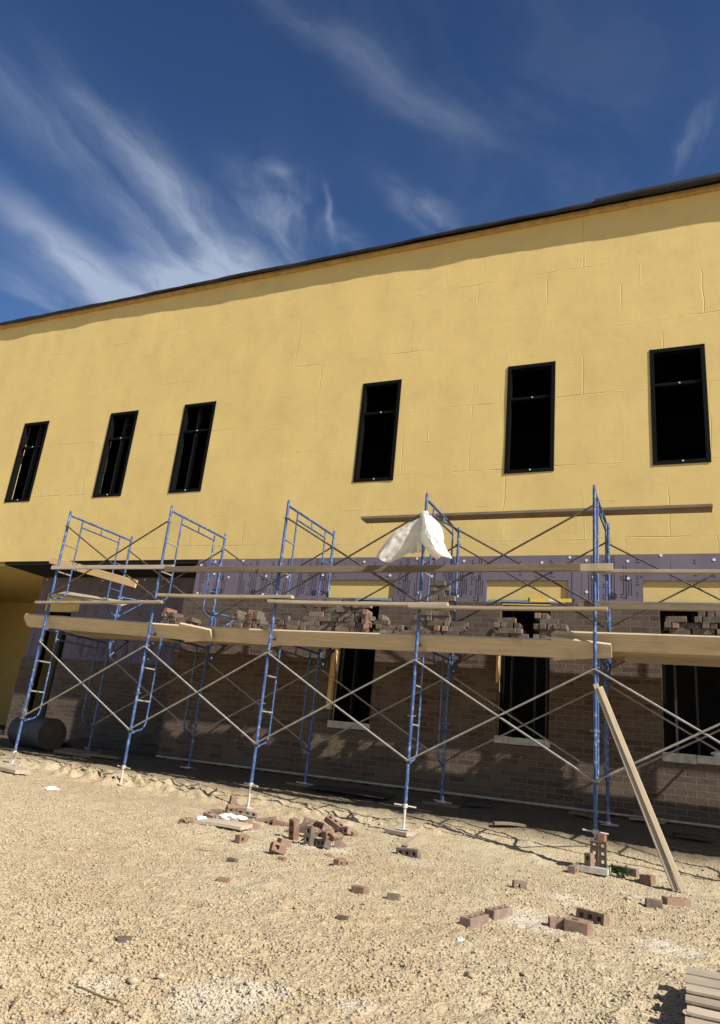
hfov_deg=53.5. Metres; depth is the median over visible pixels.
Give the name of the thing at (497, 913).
brick
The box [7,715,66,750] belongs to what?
drum
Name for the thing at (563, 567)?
guard rail
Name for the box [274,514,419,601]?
cross brace
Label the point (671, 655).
scaffold plank
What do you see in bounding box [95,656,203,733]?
cross brace
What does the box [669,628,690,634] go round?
brick
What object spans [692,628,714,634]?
brick
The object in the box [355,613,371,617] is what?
brick
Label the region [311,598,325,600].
brick
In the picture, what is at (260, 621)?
brick
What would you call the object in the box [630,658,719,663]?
scaffold plank
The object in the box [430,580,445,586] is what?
brick
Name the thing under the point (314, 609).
brick
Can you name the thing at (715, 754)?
rag
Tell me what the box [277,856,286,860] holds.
brick
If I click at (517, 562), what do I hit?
cross brace
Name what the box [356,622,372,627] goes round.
brick
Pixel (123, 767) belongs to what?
screw jack
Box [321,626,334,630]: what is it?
brick
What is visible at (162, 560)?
frame scaffold
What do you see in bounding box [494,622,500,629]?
brick
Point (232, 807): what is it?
brick
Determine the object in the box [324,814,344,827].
brick
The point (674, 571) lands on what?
guard rail
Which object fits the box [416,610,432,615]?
brick
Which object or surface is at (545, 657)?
scaffold plank
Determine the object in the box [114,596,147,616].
side bracket
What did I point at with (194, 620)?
brick
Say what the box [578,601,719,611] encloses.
guard rail
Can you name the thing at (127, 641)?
side bracket
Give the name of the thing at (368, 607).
brick
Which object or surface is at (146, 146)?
sky
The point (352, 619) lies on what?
brick
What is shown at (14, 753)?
screw jack
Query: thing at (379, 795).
dark sheet
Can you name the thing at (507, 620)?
brick
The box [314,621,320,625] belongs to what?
brick
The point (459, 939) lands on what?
scrap paper
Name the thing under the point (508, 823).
scrap board
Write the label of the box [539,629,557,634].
brick
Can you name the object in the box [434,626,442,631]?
brick
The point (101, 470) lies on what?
window
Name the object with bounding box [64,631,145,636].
scaffold plank
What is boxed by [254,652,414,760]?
cross brace
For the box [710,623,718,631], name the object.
brick
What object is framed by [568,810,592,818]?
scrap board
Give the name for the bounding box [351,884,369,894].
brick
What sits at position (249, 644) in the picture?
scaffold plank
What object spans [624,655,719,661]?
scaffold plank
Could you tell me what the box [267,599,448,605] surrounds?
guard rail
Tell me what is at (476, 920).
brick
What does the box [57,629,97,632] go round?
scaffold plank
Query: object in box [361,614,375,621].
brick
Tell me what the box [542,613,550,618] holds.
brick
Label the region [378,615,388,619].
brick
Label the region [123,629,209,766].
frame scaffold
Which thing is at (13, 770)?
wood pad
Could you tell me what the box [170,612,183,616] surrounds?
brick
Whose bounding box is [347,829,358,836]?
brick
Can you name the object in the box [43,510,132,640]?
frame scaffold
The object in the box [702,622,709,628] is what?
brick
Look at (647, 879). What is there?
brick
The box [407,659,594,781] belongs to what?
cross brace
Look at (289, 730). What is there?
cross brace
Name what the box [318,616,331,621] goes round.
brick
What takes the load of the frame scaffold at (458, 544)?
on the frame scaffold at (411, 715)
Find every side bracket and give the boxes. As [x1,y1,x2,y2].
[104,639,129,655]
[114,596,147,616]
[203,644,225,661]
[212,612,233,626]
[315,648,334,669]
[447,653,461,677]
[605,658,611,685]
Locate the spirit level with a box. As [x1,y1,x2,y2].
[528,598,573,602]
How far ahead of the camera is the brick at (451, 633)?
10.06 m
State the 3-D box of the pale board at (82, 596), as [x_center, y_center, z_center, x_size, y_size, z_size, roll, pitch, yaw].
[-4.886,1.574,13.010,1.759,0.030,0.190,3,12,30]
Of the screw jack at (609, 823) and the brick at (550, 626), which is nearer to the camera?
the screw jack at (609, 823)
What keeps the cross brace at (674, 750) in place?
attached to the frame scaffold at (596, 731)
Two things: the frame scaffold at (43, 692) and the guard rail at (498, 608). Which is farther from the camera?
the frame scaffold at (43, 692)
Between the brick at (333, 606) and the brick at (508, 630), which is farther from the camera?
the brick at (333, 606)
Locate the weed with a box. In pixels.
[607,863,632,876]
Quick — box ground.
[0,735,719,1023]
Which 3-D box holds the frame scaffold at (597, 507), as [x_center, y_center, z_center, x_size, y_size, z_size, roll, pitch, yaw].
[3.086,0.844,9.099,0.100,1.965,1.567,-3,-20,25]
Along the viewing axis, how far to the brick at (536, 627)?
9.64 m
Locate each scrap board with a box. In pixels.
[54,747,99,757]
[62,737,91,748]
[82,753,120,759]
[464,799,490,808]
[492,821,526,827]
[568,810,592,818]
[629,816,664,824]
[673,832,711,842]
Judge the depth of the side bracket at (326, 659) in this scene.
11.28 m
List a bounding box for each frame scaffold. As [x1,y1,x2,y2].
[14,625,111,750]
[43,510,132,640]
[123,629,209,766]
[148,505,225,644]
[250,634,320,782]
[270,500,335,650]
[404,639,450,803]
[416,493,461,656]
[590,485,612,664]
[590,646,611,829]
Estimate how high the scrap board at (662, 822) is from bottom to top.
0.040 m
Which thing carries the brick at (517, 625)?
on the brick at (520, 631)
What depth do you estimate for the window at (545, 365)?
11.88 m
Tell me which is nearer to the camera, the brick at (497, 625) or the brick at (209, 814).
the brick at (209, 814)
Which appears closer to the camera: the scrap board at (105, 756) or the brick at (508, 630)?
the brick at (508, 630)
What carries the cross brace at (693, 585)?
attached to the frame scaffold at (597, 507)
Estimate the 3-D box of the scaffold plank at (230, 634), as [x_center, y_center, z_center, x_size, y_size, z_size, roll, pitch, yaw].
[-1.883,1.780,10.351,1.840,0.316,0.045,-1,21,24]
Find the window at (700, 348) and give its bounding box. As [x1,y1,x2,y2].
[649,343,710,464]
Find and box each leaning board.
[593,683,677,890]
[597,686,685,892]
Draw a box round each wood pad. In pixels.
[0,766,30,773]
[286,782,313,786]
[384,828,417,836]
[422,801,460,807]
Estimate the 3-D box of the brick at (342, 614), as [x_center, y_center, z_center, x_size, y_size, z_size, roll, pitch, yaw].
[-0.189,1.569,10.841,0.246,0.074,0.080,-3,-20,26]
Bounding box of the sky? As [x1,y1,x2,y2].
[0,0,719,322]
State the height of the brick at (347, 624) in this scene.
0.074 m
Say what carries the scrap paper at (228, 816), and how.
on the ground
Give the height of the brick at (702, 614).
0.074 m
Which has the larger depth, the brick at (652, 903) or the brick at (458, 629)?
the brick at (458, 629)
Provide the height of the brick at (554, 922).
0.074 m
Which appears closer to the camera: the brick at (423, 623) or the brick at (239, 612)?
the brick at (423, 623)
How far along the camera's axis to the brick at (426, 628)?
10.25 m
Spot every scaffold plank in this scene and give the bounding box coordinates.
[24,614,213,641]
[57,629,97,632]
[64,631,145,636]
[75,634,233,642]
[84,636,329,648]
[195,625,278,646]
[246,628,611,659]
[457,653,624,660]
[551,630,719,655]
[607,656,624,658]
[612,654,623,656]
[622,652,719,658]
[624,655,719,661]
[625,657,719,666]
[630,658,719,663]
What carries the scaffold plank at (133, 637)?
on the frame scaffold at (149, 632)
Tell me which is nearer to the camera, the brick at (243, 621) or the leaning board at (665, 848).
the leaning board at (665, 848)
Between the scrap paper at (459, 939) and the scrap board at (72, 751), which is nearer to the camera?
the scrap paper at (459, 939)
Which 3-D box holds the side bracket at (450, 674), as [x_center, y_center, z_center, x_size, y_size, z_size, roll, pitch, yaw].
[1.403,2.247,10.503,0.060,0.410,0.529,-2,-20,24]
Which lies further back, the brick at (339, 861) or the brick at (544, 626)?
the brick at (544, 626)
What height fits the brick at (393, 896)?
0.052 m
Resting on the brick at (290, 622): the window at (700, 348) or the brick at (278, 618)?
the brick at (278, 618)
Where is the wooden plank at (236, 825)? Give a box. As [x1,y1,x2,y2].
[194,818,252,830]
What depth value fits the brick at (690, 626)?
8.90 m
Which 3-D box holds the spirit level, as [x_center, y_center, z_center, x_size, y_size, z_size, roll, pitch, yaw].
[2.847,1.316,10.641,0.670,0.063,0.032,-2,-19,23]
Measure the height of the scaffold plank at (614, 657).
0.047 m
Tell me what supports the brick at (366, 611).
on the brick at (365, 616)
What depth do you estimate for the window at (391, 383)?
12.98 m
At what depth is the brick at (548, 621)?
9.60 m
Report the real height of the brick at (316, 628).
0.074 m
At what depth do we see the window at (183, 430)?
14.71 m
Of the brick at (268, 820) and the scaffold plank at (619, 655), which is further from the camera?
the scaffold plank at (619, 655)
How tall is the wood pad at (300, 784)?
0.040 m
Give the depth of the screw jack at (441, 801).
9.71 m
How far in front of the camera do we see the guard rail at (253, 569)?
10.52 m
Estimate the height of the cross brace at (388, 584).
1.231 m
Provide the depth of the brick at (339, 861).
5.97 m
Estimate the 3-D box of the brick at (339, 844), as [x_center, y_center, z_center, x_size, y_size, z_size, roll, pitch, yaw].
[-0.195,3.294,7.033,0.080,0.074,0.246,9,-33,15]
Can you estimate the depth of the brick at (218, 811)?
8.18 m
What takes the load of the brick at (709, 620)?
on the brick at (705, 625)
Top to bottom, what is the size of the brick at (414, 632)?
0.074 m
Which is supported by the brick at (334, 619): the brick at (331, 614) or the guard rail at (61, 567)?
the brick at (331, 614)
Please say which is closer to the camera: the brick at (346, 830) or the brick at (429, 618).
the brick at (346, 830)
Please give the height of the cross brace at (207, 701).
1.211 m
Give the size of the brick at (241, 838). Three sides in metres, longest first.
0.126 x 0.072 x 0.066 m
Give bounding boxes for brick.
[117,935,132,942]
[164,608,176,612]
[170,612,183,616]
[177,617,188,621]
[188,617,200,623]
[203,810,216,818]
[210,809,222,814]
[217,877,229,882]
[225,804,246,812]
[227,857,237,861]
[229,795,236,804]
[233,610,246,615]
[234,614,243,618]
[234,619,246,623]
[234,834,248,842]
[236,809,257,818]
[240,819,252,822]
[249,821,260,829]
[253,615,265,620]
[254,610,264,616]
[255,816,276,823]
[256,619,267,624]
[269,841,286,854]
[271,819,288,826]
[274,625,286,629]
[275,616,290,620]
[277,837,291,846]
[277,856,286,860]
[285,620,300,624]
[286,625,300,629]
[286,821,307,832]
[288,817,298,839]
[300,621,313,625]
[302,824,320,836]
[303,616,317,620]
[303,816,323,825]
[303,826,315,845]
[306,626,320,630]
[307,607,321,611]
[309,611,324,616]
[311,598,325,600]
[313,820,328,830]
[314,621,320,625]
[314,838,331,849]
[315,605,330,607]
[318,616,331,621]
[321,607,335,611]
[321,622,335,626]
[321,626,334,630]
[321,829,333,838]
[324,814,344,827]
[325,612,338,616]
[326,598,341,600]
[328,832,343,841]
[330,605,344,607]
[332,617,337,621]
[333,826,351,834]
[333,858,345,866]
[334,840,345,848]
[335,627,349,631]
[336,607,351,612]
[336,914,348,919]
[339,612,354,616]
[340,622,355,626]
[342,598,357,601]
[343,617,360,622]
[346,861,354,864]
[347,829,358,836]
[350,627,362,631]
[351,608,366,612]
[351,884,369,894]
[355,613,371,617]
[356,606,372,608]
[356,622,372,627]
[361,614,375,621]
[361,619,373,623]
[362,609,371,614]
[363,624,370,629]
[374,619,390,624]
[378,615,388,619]
[378,629,393,632]
[382,625,397,629]
[387,893,400,900]
[396,847,420,857]
[397,625,407,629]
[400,630,408,633]
[409,630,424,633]
[410,621,426,625]
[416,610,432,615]
[420,626,433,630]
[422,595,438,600]
[425,631,442,634]
[426,615,432,620]
[427,621,443,626]
[429,591,445,596]
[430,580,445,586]
[433,586,449,591]
[433,611,450,616]
[433,616,450,621]
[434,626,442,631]
[438,596,455,601]
[442,626,447,631]
[442,632,460,634]
[444,621,450,626]
[448,627,465,632]
[451,621,468,627]
[459,912,488,927]
[485,905,512,920]
[491,633,509,636]
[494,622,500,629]
[498,618,516,623]
[498,628,515,633]
[506,623,513,627]
[510,634,529,637]
[512,879,527,890]
[514,623,522,628]
[516,628,525,633]
[533,624,539,631]
[535,613,541,620]
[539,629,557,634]
[540,618,558,624]
[540,624,547,629]
[540,635,550,638]
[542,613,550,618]
[548,624,553,629]
[548,916,564,928]
[554,624,560,629]
[560,624,568,630]
[564,915,592,935]
[568,865,578,873]
[576,907,609,926]
[584,853,594,866]
[590,841,597,865]
[597,833,607,841]
[598,842,606,867]
[613,865,638,876]
[639,874,655,885]
[645,898,662,908]
[661,896,690,907]
[664,622,670,630]
[665,616,686,622]
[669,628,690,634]
[672,622,678,627]
[679,623,700,629]
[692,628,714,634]
[695,616,702,625]
[698,612,705,619]
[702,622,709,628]
[703,617,719,623]
[707,612,713,616]
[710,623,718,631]
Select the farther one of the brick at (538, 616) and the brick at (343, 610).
the brick at (343, 610)
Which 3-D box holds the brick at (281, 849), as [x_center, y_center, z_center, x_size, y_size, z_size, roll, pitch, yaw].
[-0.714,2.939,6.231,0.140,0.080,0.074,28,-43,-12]
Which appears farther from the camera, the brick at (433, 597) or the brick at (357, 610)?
the brick at (357, 610)
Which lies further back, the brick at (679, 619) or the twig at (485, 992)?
the brick at (679, 619)
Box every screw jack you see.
[10,750,18,764]
[117,765,129,784]
[244,782,257,808]
[394,803,415,829]
[434,796,451,803]
[583,829,608,841]
[599,817,618,825]
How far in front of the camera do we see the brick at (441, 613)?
10.21 m
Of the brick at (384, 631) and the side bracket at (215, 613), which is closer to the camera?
the brick at (384, 631)
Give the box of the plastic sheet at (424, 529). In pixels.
[376,511,451,562]
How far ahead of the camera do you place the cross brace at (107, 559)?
11.40 m
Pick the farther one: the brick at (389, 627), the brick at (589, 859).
the brick at (389, 627)
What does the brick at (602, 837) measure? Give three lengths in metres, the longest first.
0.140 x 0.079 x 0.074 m
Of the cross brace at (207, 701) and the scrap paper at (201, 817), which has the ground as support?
the scrap paper at (201, 817)
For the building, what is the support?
on the ground
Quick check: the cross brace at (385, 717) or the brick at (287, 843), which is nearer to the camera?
the brick at (287, 843)
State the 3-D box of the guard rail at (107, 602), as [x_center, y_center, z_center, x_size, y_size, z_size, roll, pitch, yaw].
[-4.133,1.419,11.220,2.570,0.040,0.085,-3,-20,23]
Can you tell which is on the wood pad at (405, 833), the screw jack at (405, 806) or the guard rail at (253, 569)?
the screw jack at (405, 806)
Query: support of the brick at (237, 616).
on the brick at (243, 621)
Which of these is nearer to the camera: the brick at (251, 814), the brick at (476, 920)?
the brick at (476, 920)
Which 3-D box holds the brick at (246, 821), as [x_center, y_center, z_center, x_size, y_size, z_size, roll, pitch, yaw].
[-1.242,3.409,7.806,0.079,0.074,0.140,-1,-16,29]
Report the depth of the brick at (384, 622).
10.53 m
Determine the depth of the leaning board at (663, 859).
7.30 m
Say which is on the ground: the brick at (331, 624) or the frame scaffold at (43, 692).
the frame scaffold at (43, 692)
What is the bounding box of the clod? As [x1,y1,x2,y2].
[178,817,193,823]
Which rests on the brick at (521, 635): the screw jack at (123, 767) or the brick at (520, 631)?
the brick at (520, 631)
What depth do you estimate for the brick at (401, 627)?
10.38 m
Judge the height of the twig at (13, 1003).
0.014 m
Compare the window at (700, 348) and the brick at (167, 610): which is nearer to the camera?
the window at (700, 348)
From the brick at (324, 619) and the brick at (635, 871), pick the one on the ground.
the brick at (635, 871)
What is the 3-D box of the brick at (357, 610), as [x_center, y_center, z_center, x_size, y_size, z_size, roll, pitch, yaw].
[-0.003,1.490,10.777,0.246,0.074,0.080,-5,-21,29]
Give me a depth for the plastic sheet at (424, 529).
9.34 m
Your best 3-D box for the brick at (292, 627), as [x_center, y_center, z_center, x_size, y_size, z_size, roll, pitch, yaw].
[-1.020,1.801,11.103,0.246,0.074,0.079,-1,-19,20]
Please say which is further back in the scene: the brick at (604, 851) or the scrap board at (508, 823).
the scrap board at (508, 823)
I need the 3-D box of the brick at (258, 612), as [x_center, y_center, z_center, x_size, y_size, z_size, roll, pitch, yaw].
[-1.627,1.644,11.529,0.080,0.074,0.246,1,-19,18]
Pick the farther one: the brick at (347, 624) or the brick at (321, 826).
the brick at (347, 624)
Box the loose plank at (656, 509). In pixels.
[361,504,712,523]
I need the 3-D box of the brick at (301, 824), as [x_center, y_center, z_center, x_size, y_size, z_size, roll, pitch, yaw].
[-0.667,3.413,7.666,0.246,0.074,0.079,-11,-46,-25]
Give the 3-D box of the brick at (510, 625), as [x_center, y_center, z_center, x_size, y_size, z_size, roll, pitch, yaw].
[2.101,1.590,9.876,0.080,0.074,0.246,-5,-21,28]
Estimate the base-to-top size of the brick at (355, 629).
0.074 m
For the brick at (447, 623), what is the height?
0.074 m
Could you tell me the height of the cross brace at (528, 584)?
1.231 m
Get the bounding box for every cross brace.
[20,641,144,728]
[48,521,167,597]
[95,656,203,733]
[118,549,224,615]
[128,646,266,742]
[195,662,315,746]
[214,547,330,616]
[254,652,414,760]
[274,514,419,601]
[310,668,446,761]
[334,545,456,601]
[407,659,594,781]
[418,504,594,604]
[446,676,604,778]
[457,542,606,629]
[594,668,719,782]
[609,685,719,779]
[610,544,719,626]
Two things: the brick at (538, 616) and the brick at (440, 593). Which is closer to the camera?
the brick at (538, 616)
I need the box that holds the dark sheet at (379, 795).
[303,785,395,798]
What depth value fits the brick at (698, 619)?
8.85 m
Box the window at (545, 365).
[504,361,555,473]
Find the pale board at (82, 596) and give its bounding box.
[56,591,125,605]
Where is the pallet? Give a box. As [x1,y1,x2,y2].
[685,966,719,1023]
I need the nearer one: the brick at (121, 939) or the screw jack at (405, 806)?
the brick at (121, 939)
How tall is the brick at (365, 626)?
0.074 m
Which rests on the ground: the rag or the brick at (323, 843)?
the brick at (323, 843)
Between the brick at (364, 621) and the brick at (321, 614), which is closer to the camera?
the brick at (364, 621)
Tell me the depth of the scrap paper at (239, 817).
7.84 m
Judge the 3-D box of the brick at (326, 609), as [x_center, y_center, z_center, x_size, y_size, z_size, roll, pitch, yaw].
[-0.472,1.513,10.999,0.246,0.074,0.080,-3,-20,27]
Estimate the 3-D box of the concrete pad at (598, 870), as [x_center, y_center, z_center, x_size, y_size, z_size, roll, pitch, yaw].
[2.405,3.700,7.401,0.340,0.055,0.240,-4,-20,27]
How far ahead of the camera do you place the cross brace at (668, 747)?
7.54 m
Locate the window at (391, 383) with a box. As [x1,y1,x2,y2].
[353,379,401,482]
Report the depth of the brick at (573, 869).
7.25 m
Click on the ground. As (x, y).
(623, 833)
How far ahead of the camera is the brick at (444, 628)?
10.10 m
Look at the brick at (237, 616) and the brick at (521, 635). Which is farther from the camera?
the brick at (237, 616)
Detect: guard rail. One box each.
[34,600,164,603]
[51,565,173,569]
[157,593,293,598]
[164,566,258,572]
[258,563,580,572]
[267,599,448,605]
[408,605,607,610]
[566,563,612,571]
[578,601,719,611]
[588,569,719,574]
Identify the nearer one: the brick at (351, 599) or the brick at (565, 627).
the brick at (565, 627)
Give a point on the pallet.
(700, 984)
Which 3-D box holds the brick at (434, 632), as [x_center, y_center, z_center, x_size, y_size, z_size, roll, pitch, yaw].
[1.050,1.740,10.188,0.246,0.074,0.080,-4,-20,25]
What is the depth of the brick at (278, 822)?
8.01 m
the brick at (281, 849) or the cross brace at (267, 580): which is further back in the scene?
the cross brace at (267, 580)
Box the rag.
[710,751,719,756]
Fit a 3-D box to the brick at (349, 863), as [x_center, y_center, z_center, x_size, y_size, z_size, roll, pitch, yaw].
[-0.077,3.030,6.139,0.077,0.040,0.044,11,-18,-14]
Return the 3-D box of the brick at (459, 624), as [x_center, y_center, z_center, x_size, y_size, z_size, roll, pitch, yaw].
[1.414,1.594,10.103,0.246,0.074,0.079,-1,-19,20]
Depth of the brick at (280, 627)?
11.20 m
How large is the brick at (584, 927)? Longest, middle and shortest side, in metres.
0.173 x 0.100 x 0.092 m
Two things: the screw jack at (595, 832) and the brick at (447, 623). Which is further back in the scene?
the brick at (447, 623)
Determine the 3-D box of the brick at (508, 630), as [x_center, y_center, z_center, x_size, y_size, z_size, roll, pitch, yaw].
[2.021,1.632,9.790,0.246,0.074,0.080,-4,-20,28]
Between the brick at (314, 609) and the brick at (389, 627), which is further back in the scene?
the brick at (314, 609)
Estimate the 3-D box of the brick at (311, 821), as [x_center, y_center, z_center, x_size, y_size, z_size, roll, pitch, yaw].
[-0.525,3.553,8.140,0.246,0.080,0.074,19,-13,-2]
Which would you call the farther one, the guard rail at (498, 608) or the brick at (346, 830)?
the guard rail at (498, 608)
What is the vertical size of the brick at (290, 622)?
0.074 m
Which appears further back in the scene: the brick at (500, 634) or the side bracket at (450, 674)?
the side bracket at (450, 674)
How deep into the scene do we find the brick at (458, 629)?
10.04 m
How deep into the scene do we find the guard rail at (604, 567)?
8.36 m
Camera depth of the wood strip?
7.78 m
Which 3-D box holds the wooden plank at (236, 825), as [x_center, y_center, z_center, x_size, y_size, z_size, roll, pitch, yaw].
[-1.423,3.244,7.434,0.550,0.045,0.260,-2,-17,20]
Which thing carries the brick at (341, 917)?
on the ground
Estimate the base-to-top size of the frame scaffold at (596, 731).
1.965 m
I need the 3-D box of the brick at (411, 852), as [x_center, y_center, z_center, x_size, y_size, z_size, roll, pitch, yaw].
[0.471,3.316,6.946,0.246,0.080,0.074,-9,-23,32]
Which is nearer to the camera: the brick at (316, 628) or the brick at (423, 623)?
the brick at (423, 623)
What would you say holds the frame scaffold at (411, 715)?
on the screw jack at (441, 801)
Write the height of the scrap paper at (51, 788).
0.055 m
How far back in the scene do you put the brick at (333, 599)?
10.96 m
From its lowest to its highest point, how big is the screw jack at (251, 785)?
0.354 m
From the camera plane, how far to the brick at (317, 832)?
7.48 m
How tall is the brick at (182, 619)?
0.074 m
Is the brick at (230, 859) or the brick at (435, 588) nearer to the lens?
the brick at (230, 859)
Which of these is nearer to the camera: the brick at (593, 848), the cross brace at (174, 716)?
the brick at (593, 848)
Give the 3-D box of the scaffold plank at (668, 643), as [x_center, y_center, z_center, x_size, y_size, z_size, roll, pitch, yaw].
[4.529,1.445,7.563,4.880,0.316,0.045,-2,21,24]
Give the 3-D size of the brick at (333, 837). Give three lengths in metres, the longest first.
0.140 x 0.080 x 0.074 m
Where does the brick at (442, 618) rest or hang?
on the brick at (435, 623)
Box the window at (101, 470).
[92,410,138,497]
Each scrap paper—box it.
[45,786,59,789]
[195,816,206,819]
[218,813,235,819]
[232,815,247,821]
[457,937,464,941]
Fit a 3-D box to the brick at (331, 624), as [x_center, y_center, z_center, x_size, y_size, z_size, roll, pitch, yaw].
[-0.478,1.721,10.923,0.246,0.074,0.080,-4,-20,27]
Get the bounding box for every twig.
[10,997,17,1009]
[74,985,123,1004]
[479,990,492,994]
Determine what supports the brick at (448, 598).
on the brick
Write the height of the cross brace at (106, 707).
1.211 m
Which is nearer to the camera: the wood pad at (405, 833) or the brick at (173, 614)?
the wood pad at (405, 833)
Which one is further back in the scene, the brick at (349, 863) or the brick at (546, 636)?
the brick at (546, 636)
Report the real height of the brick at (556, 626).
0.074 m
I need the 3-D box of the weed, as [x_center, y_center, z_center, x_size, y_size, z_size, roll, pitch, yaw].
[2.707,3.715,7.424,0.264,0.096,0.322,20,-23,-38]
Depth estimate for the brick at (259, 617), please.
11.42 m
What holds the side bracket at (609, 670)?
attached to the frame scaffold at (596, 731)
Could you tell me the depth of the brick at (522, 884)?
5.94 m
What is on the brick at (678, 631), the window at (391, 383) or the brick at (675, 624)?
the brick at (675, 624)
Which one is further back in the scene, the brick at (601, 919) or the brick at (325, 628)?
the brick at (325, 628)
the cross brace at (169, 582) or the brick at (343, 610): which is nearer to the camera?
the brick at (343, 610)
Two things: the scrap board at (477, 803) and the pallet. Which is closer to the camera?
the pallet
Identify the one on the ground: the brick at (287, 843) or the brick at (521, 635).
the brick at (287, 843)
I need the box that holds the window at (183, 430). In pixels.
[168,401,216,492]
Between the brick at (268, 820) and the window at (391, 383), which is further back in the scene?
the window at (391, 383)
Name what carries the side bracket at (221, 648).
attached to the frame scaffold at (149, 632)
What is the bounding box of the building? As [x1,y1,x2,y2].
[0,173,719,829]
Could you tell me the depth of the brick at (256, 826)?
7.56 m
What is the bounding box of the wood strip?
[403,832,422,845]
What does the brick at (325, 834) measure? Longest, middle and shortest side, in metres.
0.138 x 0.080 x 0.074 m
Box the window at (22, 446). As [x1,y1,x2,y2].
[4,421,49,502]
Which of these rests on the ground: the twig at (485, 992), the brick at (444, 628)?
the twig at (485, 992)
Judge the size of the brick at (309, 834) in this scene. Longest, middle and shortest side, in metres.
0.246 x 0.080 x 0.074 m
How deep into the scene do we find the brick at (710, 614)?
8.84 m
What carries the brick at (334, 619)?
on the brick
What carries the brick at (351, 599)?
on the brick
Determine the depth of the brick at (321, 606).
11.01 m
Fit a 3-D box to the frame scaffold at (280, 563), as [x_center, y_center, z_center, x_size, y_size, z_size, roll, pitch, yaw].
[-0.823,0.997,10.812,0.100,1.965,1.567,-3,-20,25]
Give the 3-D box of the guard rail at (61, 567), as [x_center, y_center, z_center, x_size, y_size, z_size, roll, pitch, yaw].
[-3.973,0.878,11.348,2.480,0.065,0.040,-2,-19,24]
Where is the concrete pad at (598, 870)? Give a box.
[573,862,610,875]
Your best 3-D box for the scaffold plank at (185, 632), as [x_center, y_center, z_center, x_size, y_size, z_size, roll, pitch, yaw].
[-3.864,1.793,11.153,3.752,0.316,0.045,0,21,24]
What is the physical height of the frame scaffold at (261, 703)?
1.965 m
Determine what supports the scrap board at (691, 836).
on the ground
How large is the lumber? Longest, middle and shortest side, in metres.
2.194 x 0.135 x 0.038 m
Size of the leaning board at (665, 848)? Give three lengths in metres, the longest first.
2.053 x 0.057 x 0.040 m
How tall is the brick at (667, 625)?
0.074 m
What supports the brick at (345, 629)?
on the brick
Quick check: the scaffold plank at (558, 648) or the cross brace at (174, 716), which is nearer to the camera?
the scaffold plank at (558, 648)
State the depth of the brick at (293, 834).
7.18 m
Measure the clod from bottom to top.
0.091 m
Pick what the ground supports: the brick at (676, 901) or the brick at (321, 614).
the brick at (676, 901)
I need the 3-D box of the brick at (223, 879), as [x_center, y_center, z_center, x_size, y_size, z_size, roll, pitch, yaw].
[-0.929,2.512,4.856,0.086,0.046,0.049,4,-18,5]
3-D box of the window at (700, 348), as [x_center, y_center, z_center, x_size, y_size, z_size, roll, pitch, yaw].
[4.893,-1.638,10.950,0.794,1.974,0.130,-2,-20,24]
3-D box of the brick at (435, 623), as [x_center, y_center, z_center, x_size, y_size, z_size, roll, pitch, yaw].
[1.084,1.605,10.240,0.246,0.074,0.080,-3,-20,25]
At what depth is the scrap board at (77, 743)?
12.62 m
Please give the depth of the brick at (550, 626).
9.56 m
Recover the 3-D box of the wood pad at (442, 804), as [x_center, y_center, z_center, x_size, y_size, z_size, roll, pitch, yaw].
[1.124,3.981,9.712,0.500,0.040,0.240,-2,-20,24]
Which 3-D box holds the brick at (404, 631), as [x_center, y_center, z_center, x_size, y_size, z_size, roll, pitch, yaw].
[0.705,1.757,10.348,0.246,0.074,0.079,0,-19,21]
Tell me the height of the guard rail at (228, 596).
0.051 m
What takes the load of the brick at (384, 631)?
on the brick
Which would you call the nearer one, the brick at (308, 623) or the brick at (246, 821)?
the brick at (246, 821)
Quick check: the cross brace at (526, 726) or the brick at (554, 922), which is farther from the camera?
the cross brace at (526, 726)
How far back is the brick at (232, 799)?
8.67 m
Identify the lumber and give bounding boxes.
[49,556,137,587]
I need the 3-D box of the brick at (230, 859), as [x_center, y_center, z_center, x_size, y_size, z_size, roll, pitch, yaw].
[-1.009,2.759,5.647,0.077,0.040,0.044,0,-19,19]
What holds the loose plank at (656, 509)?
on the frame scaffold at (597, 507)
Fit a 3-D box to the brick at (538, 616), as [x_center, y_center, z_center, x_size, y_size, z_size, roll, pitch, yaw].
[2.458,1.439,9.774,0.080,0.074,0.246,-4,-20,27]
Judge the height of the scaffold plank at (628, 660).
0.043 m

